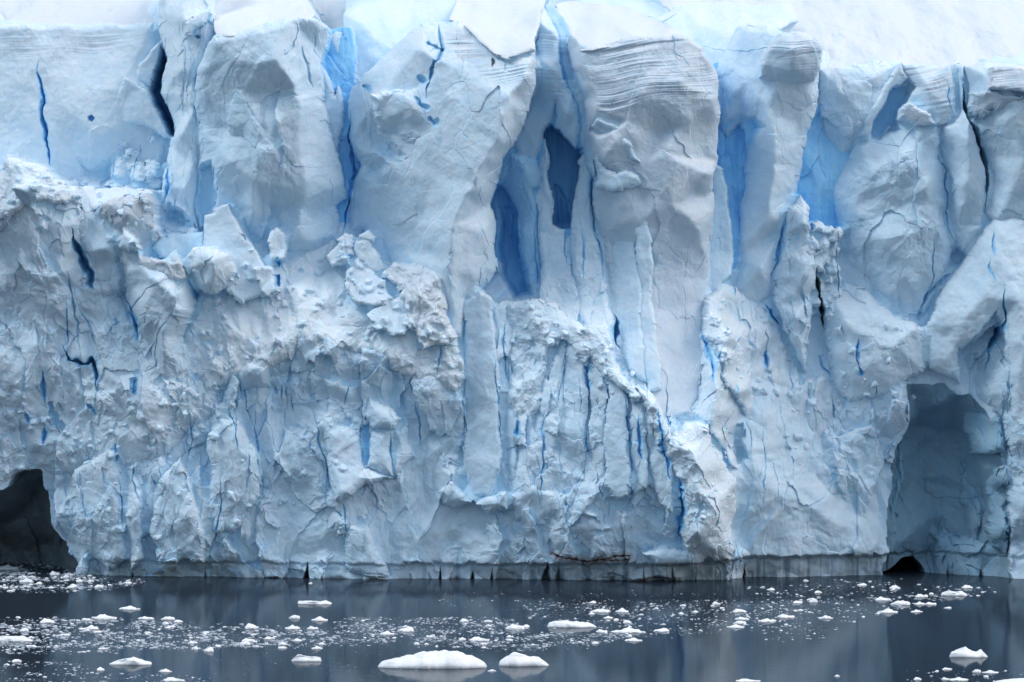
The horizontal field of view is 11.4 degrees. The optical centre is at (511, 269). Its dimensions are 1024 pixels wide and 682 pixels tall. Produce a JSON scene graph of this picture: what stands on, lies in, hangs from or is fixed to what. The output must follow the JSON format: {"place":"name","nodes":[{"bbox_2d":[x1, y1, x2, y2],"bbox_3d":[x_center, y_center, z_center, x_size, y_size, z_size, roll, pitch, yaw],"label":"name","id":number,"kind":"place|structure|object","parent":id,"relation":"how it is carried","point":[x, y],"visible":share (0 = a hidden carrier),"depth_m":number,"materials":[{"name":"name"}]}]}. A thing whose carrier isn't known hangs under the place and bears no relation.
{"place":"outdoors","nodes":[
{"label":"outdoors","id":0,"kind":"place"},
{"bbox_2d":[0,562,1023,681],"bbox_3d":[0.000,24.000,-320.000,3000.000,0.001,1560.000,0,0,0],"label":"sea","id":1,"kind":"structure","parent":0,"point":[904,644],"depth_m":343.96,"materials":[{"name":"liquid"}]},
{"bbox_2d":[0,564,18,569],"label":"ice floe","id":2,"kind":"object","parent":1,"relation":"on","point":[7,567],"visible":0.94,"depth_m":411.56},
{"bbox_2d":[0,636,32,640],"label":"ice floe","id":3,"kind":"object","parent":1,"relation":"on","point":[13,638],"visible":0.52,"depth_m":332.12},
{"bbox_2d":[19,578,32,581],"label":"ice floe","id":4,"kind":"object","parent":1,"relation":"on","point":[27,580],"visible":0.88,"depth_m":394.90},
{"bbox_2d":[40,618,54,622],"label":"ice floe","id":5,"kind":"object","parent":1,"relation":"on","point":[45,620],"visible":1,"depth_m":349.41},
{"bbox_2d":[85,625,98,628],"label":"ice floe","id":6,"kind":"object","parent":1,"relation":"on","point":[91,627],"visible":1,"depth_m":343.33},
{"bbox_2d":[95,614,116,618],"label":"ice floe","id":7,"kind":"object","parent":1,"relation":"on","point":[102,616],"visible":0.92,"depth_m":353.17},
{"bbox_2d":[120,606,139,609],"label":"ice floe","id":8,"kind":"object","parent":1,"relation":"on","point":[129,608],"visible":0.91,"depth_m":363.16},
{"bbox_2d":[110,657,151,664],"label":"ice floe","id":9,"kind":"object","parent":1,"relation":"on","point":[132,661],"visible":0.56,"depth_m":312.50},
{"bbox_2d":[138,616,153,618],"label":"ice floe","id":10,"kind":"object","parent":1,"relation":"on","point":[144,617],"visible":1,"depth_m":353.28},
{"bbox_2d":[161,616,174,619],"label":"ice floe","id":11,"kind":"object","parent":1,"relation":"on","point":[169,618],"visible":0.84,"depth_m":352.63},
{"bbox_2d":[163,677,184,680],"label":"ice floe","id":12,"kind":"object","parent":1,"relation":"on","point":[171,679],"visible":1,"depth_m":300.04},
{"bbox_2d":[204,647,213,651],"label":"ice floe","id":13,"kind":"object","parent":1,"relation":"on","point":[210,649],"visible":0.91,"depth_m":323.19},
{"bbox_2d":[242,638,254,641],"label":"ice floe","id":14,"kind":"object","parent":1,"relation":"on","point":[248,640],"visible":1,"depth_m":331.96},
{"bbox_2d":[245,623,256,628],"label":"ice floe","id":15,"kind":"object","parent":1,"relation":"on","point":[250,626],"visible":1,"depth_m":343.73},
{"bbox_2d":[285,625,299,628],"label":"ice floe","id":16,"kind":"object","parent":1,"relation":"on","point":[292,627],"visible":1,"depth_m":343.34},
{"bbox_2d":[289,615,299,618],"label":"ice floe","id":17,"kind":"object","parent":1,"relation":"on","point":[294,617],"visible":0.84,"depth_m":353.76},
{"bbox_2d":[291,654,321,661],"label":"ice floe","id":18,"kind":"object","parent":1,"relation":"on","point":[299,657],"visible":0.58,"depth_m":315.18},
{"bbox_2d":[298,600,331,603],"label":"ice floe","id":19,"kind":"object","parent":1,"relation":"on","point":[315,602],"visible":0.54,"depth_m":368.94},
{"bbox_2d":[312,616,327,620],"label":"ice floe","id":20,"kind":"object","parent":1,"relation":"on","point":[319,618],"visible":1,"depth_m":351.65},
{"bbox_2d":[380,631,393,634],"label":"ice floe","id":21,"kind":"object","parent":1,"relation":"on","point":[387,633],"visible":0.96,"depth_m":338.26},
{"bbox_2d":[398,626,413,631],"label":"ice floe","id":22,"kind":"object","parent":1,"relation":"on","point":[410,629],"visible":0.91,"depth_m":341.23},
{"bbox_2d":[378,650,486,668],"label":"ice floe","id":23,"kind":"object","parent":1,"relation":"on","point":[443,659],"visible":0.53,"depth_m":309.78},
{"bbox_2d":[470,636,489,640],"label":"ice floe","id":24,"kind":"object","parent":1,"relation":"on","point":[478,638],"visible":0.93,"depth_m":332.37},
{"bbox_2d":[0,562,1021,681],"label":"brash ice","id":25,"kind":"structure","parent":1,"relation":"on","point":[4,625],"depth_m":341.43,"materials":[{"name":"ice"}]},
{"bbox_2d":[506,624,523,628],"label":"ice floe","id":26,"kind":"object","parent":1,"relation":"on","point":[512,626],"visible":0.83,"depth_m":343.24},
{"bbox_2d":[499,652,548,665],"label":"ice floe","id":27,"kind":"object","parent":1,"relation":"on","point":[515,659],"visible":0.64,"depth_m":311.48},
{"bbox_2d":[547,620,595,627],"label":"ice floe","id":28,"kind":"object","parent":1,"relation":"on","point":[567,624],"visible":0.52,"depth_m":345.04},
{"bbox_2d":[590,609,610,611],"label":"ice floe","id":29,"kind":"object","parent":1,"relation":"on","point":[600,610],"visible":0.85,"depth_m":360.29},
{"bbox_2d":[475,299,735,580],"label":"ice wall","id":30,"kind":"structure","parent":1,"relation":"in","point":[555,520],"depth_m":395.25,"materials":[{"name":"ice"}]},
{"bbox_2d":[494,303,517,479],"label":"ice column","id":31,"kind":"structure","parent":30,"relation":"attached to","point":[508,421],"depth_m":397.07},
{"bbox_2d":[505,340,548,429],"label":"ice column","id":32,"kind":"object","parent":30,"relation":"on","point":[524,395],"visible":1,"depth_m":396.64,"materials":[{"name":"ice"}]},
{"bbox_2d":[538,340,567,468],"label":"ice column","id":33,"kind":"structure","parent":30,"relation":"attached to","point":[548,438],"depth_m":395.85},
{"bbox_2d":[558,343,588,479],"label":"ice column","id":34,"kind":"structure","parent":30,"relation":"attached to","point":[571,443],"depth_m":395.13,"materials":[{"name":"ice"}]},
{"bbox_2d":[583,361,608,479],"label":"ice column","id":35,"kind":"structure","parent":30,"relation":"attached to","point":[599,395],"depth_m":394.39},
{"bbox_2d":[604,379,631,499],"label":"ice column","id":36,"kind":"structure","parent":30,"relation":"attached to","point":[618,476],"depth_m":393.03,"materials":[{"name":"ice"}]},
{"bbox_2d":[629,402,648,493],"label":"ice column","id":37,"kind":"structure","parent":30,"relation":"attached to","point":[639,453],"depth_m":392.81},
{"bbox_2d":[645,384,673,512],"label":"ice column","id":38,"kind":"structure","parent":30,"relation":"on","point":[661,467],"depth_m":392.48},
{"bbox_2d":[631,384,736,566],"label":"ice buttress","id":39,"kind":"structure","parent":30,"relation":"attached to","point":[701,468],"depth_m":391.80,"materials":[{"name":"ice"}]},
{"bbox_2d":[615,608,628,611],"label":"ice floe","id":40,"kind":"object","parent":1,"relation":"on","point":[622,610],"visible":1,"depth_m":360.47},
{"bbox_2d":[611,627,645,632],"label":"ice floe","id":41,"kind":"object","parent":1,"relation":"on","point":[628,630],"visible":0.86,"depth_m":340.18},
{"bbox_2d":[624,638,641,640],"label":"ice floe","id":42,"kind":"object","parent":1,"relation":"on","point":[633,639],"visible":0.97,"depth_m":332.42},
{"bbox_2d":[654,628,668,631],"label":"ice floe","id":43,"kind":"object","parent":1,"relation":"on","point":[663,630],"visible":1,"depth_m":341.25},
{"bbox_2d":[727,624,744,627],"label":"ice floe","id":44,"kind":"object","parent":1,"relation":"on","point":[735,626],"visible":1,"depth_m":344.84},
{"bbox_2d":[732,609,746,611],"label":"ice floe","id":45,"kind":"object","parent":1,"relation":"on","point":[738,610],"visible":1,"depth_m":360.36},
{"bbox_2d":[733,621,745,623],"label":"ice floe","id":46,"kind":"object","parent":1,"relation":"on","point":[739,622],"visible":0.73,"depth_m":348.45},
{"bbox_2d":[735,617,748,619],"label":"ice floe","id":47,"kind":"object","parent":1,"relation":"on","point":[740,618],"visible":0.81,"depth_m":352.71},
{"bbox_2d":[736,679,760,681],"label":"ice floe","id":48,"kind":"object","parent":1,"relation":"on","point":[744,680],"visible":1,"depth_m":299.59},
{"bbox_2d":[758,618,775,621],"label":"ice floe","id":49,"kind":"object","parent":1,"relation":"on","point":[766,620],"visible":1,"depth_m":350.56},
{"bbox_2d":[778,614,794,617],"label":"ice floe","id":50,"kind":"object","parent":1,"relation":"on","point":[785,616],"visible":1,"depth_m":354.79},
{"bbox_2d":[876,597,890,600],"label":"ice floe","id":51,"kind":"object","parent":1,"relation":"on","point":[881,599],"visible":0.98,"depth_m":373.16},
{"bbox_2d":[878,608,897,612],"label":"ice floe","id":52,"kind":"object","parent":1,"relation":"on","point":[887,610],"visible":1,"depth_m":359.82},
{"bbox_2d":[890,600,910,604],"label":"ice floe","id":53,"kind":"object","parent":1,"relation":"on","point":[902,602],"visible":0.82,"depth_m":368.35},
{"bbox_2d":[941,590,966,595],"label":"ice floe","id":54,"kind":"object","parent":1,"relation":"on","point":[953,593],"visible":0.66,"depth_m":378.64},
{"bbox_2d":[949,677,967,680],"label":"ice floe","id":55,"kind":"object","parent":1,"relation":"on","point":[958,679],"visible":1,"depth_m":300.41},
{"bbox_2d":[949,647,987,656],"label":"ice floe","id":56,"kind":"object","parent":1,"relation":"on","point":[963,652],"visible":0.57,"depth_m":318.51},
{"bbox_2d":[964,335,1023,556],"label":"ice wall","id":57,"kind":"structure","parent":1,"relation":"in","point":[993,385],"depth_m":399.72,"materials":[{"name":"ice"}]},
{"bbox_2d":[923,217,1023,420],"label":"ice slab","id":58,"kind":"structure","parent":57,"relation":"on","point":[980,291],"depth_m":399.31,"materials":[{"name":"ice"}]},
{"bbox_2d":[995,678,1023,681],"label":"ice floe","id":59,"kind":"object","parent":1,"relation":"on","point":[1015,680],"visible":1,"depth_m":299.12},
{"bbox_2d":[0,0,1023,580],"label":"glacier","id":60,"kind":"object","parent":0,"point":[796,516],"visible":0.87,"depth_m":400.14,"materials":[{"name":"ice"}]},
{"bbox_2d":[0,469,77,570],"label":"ice cave","id":61,"kind":"structure","parent":60,"relation":"on","point":[29,533],"depth_m":415.94},
{"bbox_2d":[0,22,174,189],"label":"ice cliff","id":62,"kind":"structure","parent":60,"relation":"on","point":[81,103],"depth_m":407.14,"materials":[{"name":"ice"}]},
{"bbox_2d":[0,166,223,485],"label":"icefall","id":63,"kind":"object","parent":60,"relation":"on","point":[81,381],"visible":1,"depth_m":400.66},
{"bbox_2d":[12,183,41,204],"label":"ice boulder","id":64,"kind":"object","parent":63,"relation":"on","point":[27,194],"visible":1,"depth_m":395.93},
{"bbox_2d":[0,154,82,218],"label":"ice boulder","id":65,"kind":"object","parent":63,"relation":"on","point":[55,188],"visible":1,"depth_m":398.27,"materials":[{"name":"ice"}]},
{"bbox_2d":[79,207,124,296],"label":"ice block","id":66,"kind":"structure","parent":63,"relation":"on","point":[101,240],"depth_m":399.61,"materials":[{"name":"ice"}]},
{"bbox_2d":[80,185,159,210],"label":"ice boulder","id":67,"kind":"object","parent":63,"relation":"on","point":[98,196],"visible":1,"depth_m":401.43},
{"bbox_2d":[98,193,166,251],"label":"ice boulder","id":68,"kind":"object","parent":63,"relation":"on","point":[137,216],"visible":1,"depth_m":398.53,"materials":[{"name":"ice"}]},
{"bbox_2d":[119,249,199,378],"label":"serac","id":69,"kind":"object","parent":63,"relation":"on","point":[162,298],"visible":1,"depth_m":397.59,"materials":[{"name":"ice"}]},
{"bbox_2d":[119,228,142,250],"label":"ice fin","id":70,"kind":"object","parent":69,"relation":"on","point":[129,241],"visible":1,"depth_m":397.39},
{"bbox_2d":[165,250,180,261],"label":"ice fin","id":71,"kind":"object","parent":69,"relation":"on","point":[173,256],"visible":1,"depth_m":397.02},
{"bbox_2d":[149,230,204,265],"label":"ice slab","id":72,"kind":"structure","parent":60,"relation":"on","point":[167,244],"depth_m":400.00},
{"bbox_2d":[156,0,216,233],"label":"ice pillar","id":73,"kind":"structure","parent":60,"relation":"on","point":[187,32],"depth_m":403.45,"materials":[{"name":"ice"}]},
{"bbox_2d":[194,0,346,251],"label":"serac","id":74,"kind":"object","parent":60,"relation":"on","point":[268,155],"visible":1,"depth_m":399.60,"materials":[{"name":"ice"}]},
{"bbox_2d":[46,326,507,578],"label":"ice wall","id":75,"kind":"structure","parent":60,"relation":"on","point":[341,451],"depth_m":398.96,"materials":[{"name":"ice"}]},
{"bbox_2d":[183,227,464,390],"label":"snow ramp","id":76,"kind":"structure","parent":75,"relation":"on","point":[227,335],"depth_m":398.65,"materials":[{"name":"snow"}]},
{"bbox_2d":[187,246,237,293],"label":"ice boulder","id":77,"kind":"object","parent":76,"relation":"on","point":[213,270],"visible":1,"depth_m":397.16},
{"bbox_2d":[203,204,279,303],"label":"ice slab","id":78,"kind":"structure","parent":76,"relation":"on","point":[224,230],"depth_m":399.45,"materials":[{"name":"ice"}]},
{"bbox_2d":[253,265,277,296],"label":"ice block","id":79,"kind":"structure","parent":76,"relation":"on","point":[265,276],"depth_m":398.28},
{"bbox_2d":[267,226,287,259],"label":"ice block","id":80,"kind":"structure","parent":76,"relation":"on","point":[278,248],"depth_m":399.67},
{"bbox_2d":[326,243,354,266],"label":"ice block","id":81,"kind":"structure","parent":76,"relation":"on","point":[340,254],"depth_m":399.14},
{"bbox_2d":[336,232,357,248],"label":"ice block","id":82,"kind":"structure","parent":76,"relation":"on","point":[346,239],"depth_m":399.63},
{"bbox_2d":[358,230,376,241],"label":"ice block","id":83,"kind":"structure","parent":76,"relation":"on","point":[369,235],"depth_m":399.52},
{"bbox_2d":[344,258,393,306],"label":"ice block","id":84,"kind":"structure","parent":76,"relation":"on","point":[363,284],"depth_m":397.93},
{"bbox_2d":[354,239,383,271],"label":"ice block","id":85,"kind":"structure","parent":76,"relation":"on","point":[367,253],"depth_m":399.20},
{"bbox_2d":[367,296,409,335],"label":"ice block","id":86,"kind":"structure","parent":76,"relation":"on","point":[391,317],"depth_m":396.75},
{"bbox_2d":[382,262,457,348],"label":"snow heap","id":87,"kind":"object","parent":76,"relation":"on","point":[422,295],"visible":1,"depth_m":396.37,"materials":[{"name":"snow"}]},
{"bbox_2d":[461,289,502,497],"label":"ice column","id":88,"kind":"structure","parent":75,"relation":"on","point":[482,450],"depth_m":397.33,"materials":[{"name":"ice"}]},
{"bbox_2d":[321,27,360,222],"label":"ice crevasse","id":89,"kind":"structure","parent":60,"relation":"on","point":[340,66],"depth_m":406.55},
{"bbox_2d":[322,66,344,152],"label":"ice fin","id":90,"kind":"object","parent":89,"relation":"attached to","point":[333,102],"visible":1,"depth_m":405.17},
{"bbox_2d":[332,31,342,51],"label":"ice fin","id":91,"kind":"object","parent":89,"relation":"attached to","point":[336,36],"visible":1,"depth_m":406.98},
{"bbox_2d":[343,0,455,82],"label":"ice cliff","id":92,"kind":"structure","parent":60,"relation":"on","point":[380,28],"depth_m":413.65,"materials":[{"name":"ice"}]},
{"bbox_2d":[348,0,549,344],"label":"serac","id":93,"kind":"object","parent":60,"relation":"on","point":[437,110],"visible":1,"depth_m":398.32,"materials":[{"name":"ice"}]},
{"bbox_2d":[0,0,1023,74],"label":"snowfield","id":94,"kind":"structure","parent":60,"relation":"on","point":[844,33],"depth_m":424.38,"materials":[{"name":"snow"}]},
{"bbox_2d":[501,153,542,283],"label":"ice fin","id":95,"kind":"object","parent":60,"relation":"on","point":[521,175],"visible":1,"depth_m":403.42,"materials":[{"name":"ice"}]},
{"bbox_2d":[491,19,595,261],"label":"ice crevasse","id":96,"kind":"structure","parent":60,"relation":"on","point":[565,154],"depth_m":406.90},
{"bbox_2d":[514,8,579,157],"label":"ice fin","id":97,"kind":"object","parent":96,"relation":"attached to","point":[551,89],"visible":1,"depth_m":402.11,"materials":[{"name":"ice"}]},
{"bbox_2d":[530,139,580,320],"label":"ice fin","id":98,"kind":"object","parent":60,"relation":"on","point":[558,283],"visible":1,"depth_m":401.06,"materials":[{"name":"ice"}]},
{"bbox_2d":[506,287,640,403],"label":"snow heap","id":99,"kind":"object","parent":60,"relation":"on","point":[546,323],"visible":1,"depth_m":396.34,"materials":[{"name":"snow"}]},
{"bbox_2d":[545,1,720,419],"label":"serac","id":100,"kind":"object","parent":60,"relation":"on","point":[644,88],"visible":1,"depth_m":397.09,"materials":[{"name":"ice"}]},
{"bbox_2d":[569,152,616,349],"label":"ice fin","id":101,"kind":"object","parent":100,"relation":"attached to","point":[592,279],"visible":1,"depth_m":399.23,"materials":[{"name":"ice"}]},
{"bbox_2d":[706,165,735,296],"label":"ice fin","id":102,"kind":"object","parent":100,"relation":"attached to","point":[721,255],"visible":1,"depth_m":402.39,"materials":[{"name":"ice"}]},
{"bbox_2d":[654,2,797,64],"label":"snow","id":103,"kind":"structure","parent":60,"relation":"on","point":[711,29],"depth_m":413.30,"materials":[{"name":"snow"}]},
{"bbox_2d":[701,311,767,415],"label":"ice fin","id":104,"kind":"object","parent":60,"relation":"on","point":[735,375],"visible":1,"depth_m":397.13,"materials":[{"name":"ice"}]},
{"bbox_2d":[691,280,834,468],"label":"ice wall","id":105,"kind":"structure","parent":60,"relation":"on","point":[761,338],"depth_m":401.09,"materials":[{"name":"ice"}]},
{"bbox_2d":[717,23,822,302],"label":"ice pillar","id":106,"kind":"structure","parent":60,"relation":"on","point":[768,74],"depth_m":402.17,"materials":[{"name":"ice"}]},
{"bbox_2d":[713,62,746,271],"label":"ice cliff","id":107,"kind":"structure","parent":106,"relation":"attached to","point":[731,154],"depth_m":405.40,"materials":[{"name":"ice"}]},
{"bbox_2d":[793,104,852,230],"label":"ice cliff","id":108,"kind":"structure","parent":106,"relation":"attached to","point":[825,158],"depth_m":404.53,"materials":[{"name":"ice"}]},
{"bbox_2d":[772,195,819,373],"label":"ice pillar","id":109,"kind":"structure","parent":60,"relation":"on","point":[796,275],"depth_m":401.14,"materials":[{"name":"ice"}]},
{"bbox_2d":[729,380,909,578],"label":"ice wall","id":110,"kind":"structure","parent":60,"relation":"on","point":[849,468],"depth_m":402.45,"materials":[{"name":"ice"}]},
{"bbox_2d":[810,221,842,320],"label":"ice rubble heap","id":111,"kind":"object","parent":60,"relation":"on","point":[828,290],"visible":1,"depth_m":402.04,"materials":[{"name":"ice"}]},
{"bbox_2d":[817,60,916,151],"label":"ice cliff","id":112,"kind":"structure","parent":60,"relation":"on","point":[859,103],"depth_m":404.00,"materials":[{"name":"ice"}]},
{"bbox_2d":[823,280,929,400],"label":"ice slab","id":113,"kind":"structure","parent":60,"relation":"on","point":[876,346],"depth_m":401.30,"materials":[{"name":"ice"}]},
{"bbox_2d":[833,102,957,316],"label":"serac","id":114,"kind":"object","parent":60,"relation":"on","point":[898,244],"visible":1,"depth_m":401.46,"materials":[{"name":"ice"}]},
{"bbox_2d":[902,63,957,124],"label":"serac","id":115,"kind":"object","parent":114,"relation":"on","point":[934,93],"visible":1,"depth_m":401.13,"materials":[{"name":"ice"}]},
{"bbox_2d":[881,382,1012,578],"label":"ice alcove","id":116,"kind":"object","parent":60,"relation":"attached to","point":[949,503],"visible":0.88,"depth_m":406.07},
{"bbox_2d":[940,63,987,253],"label":"serac","id":117,"kind":"object","parent":60,"relation":"on","point":[961,158],"visible":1,"depth_m":400.58,"materials":[{"name":"ice"}]},
{"bbox_2d":[964,61,1023,219],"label":"serac","id":118,"kind":"object","parent":60,"relation":"on","point":[994,102],"visible":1,"depth_m":398.82,"materials":[{"name":"ice"}]}
]}

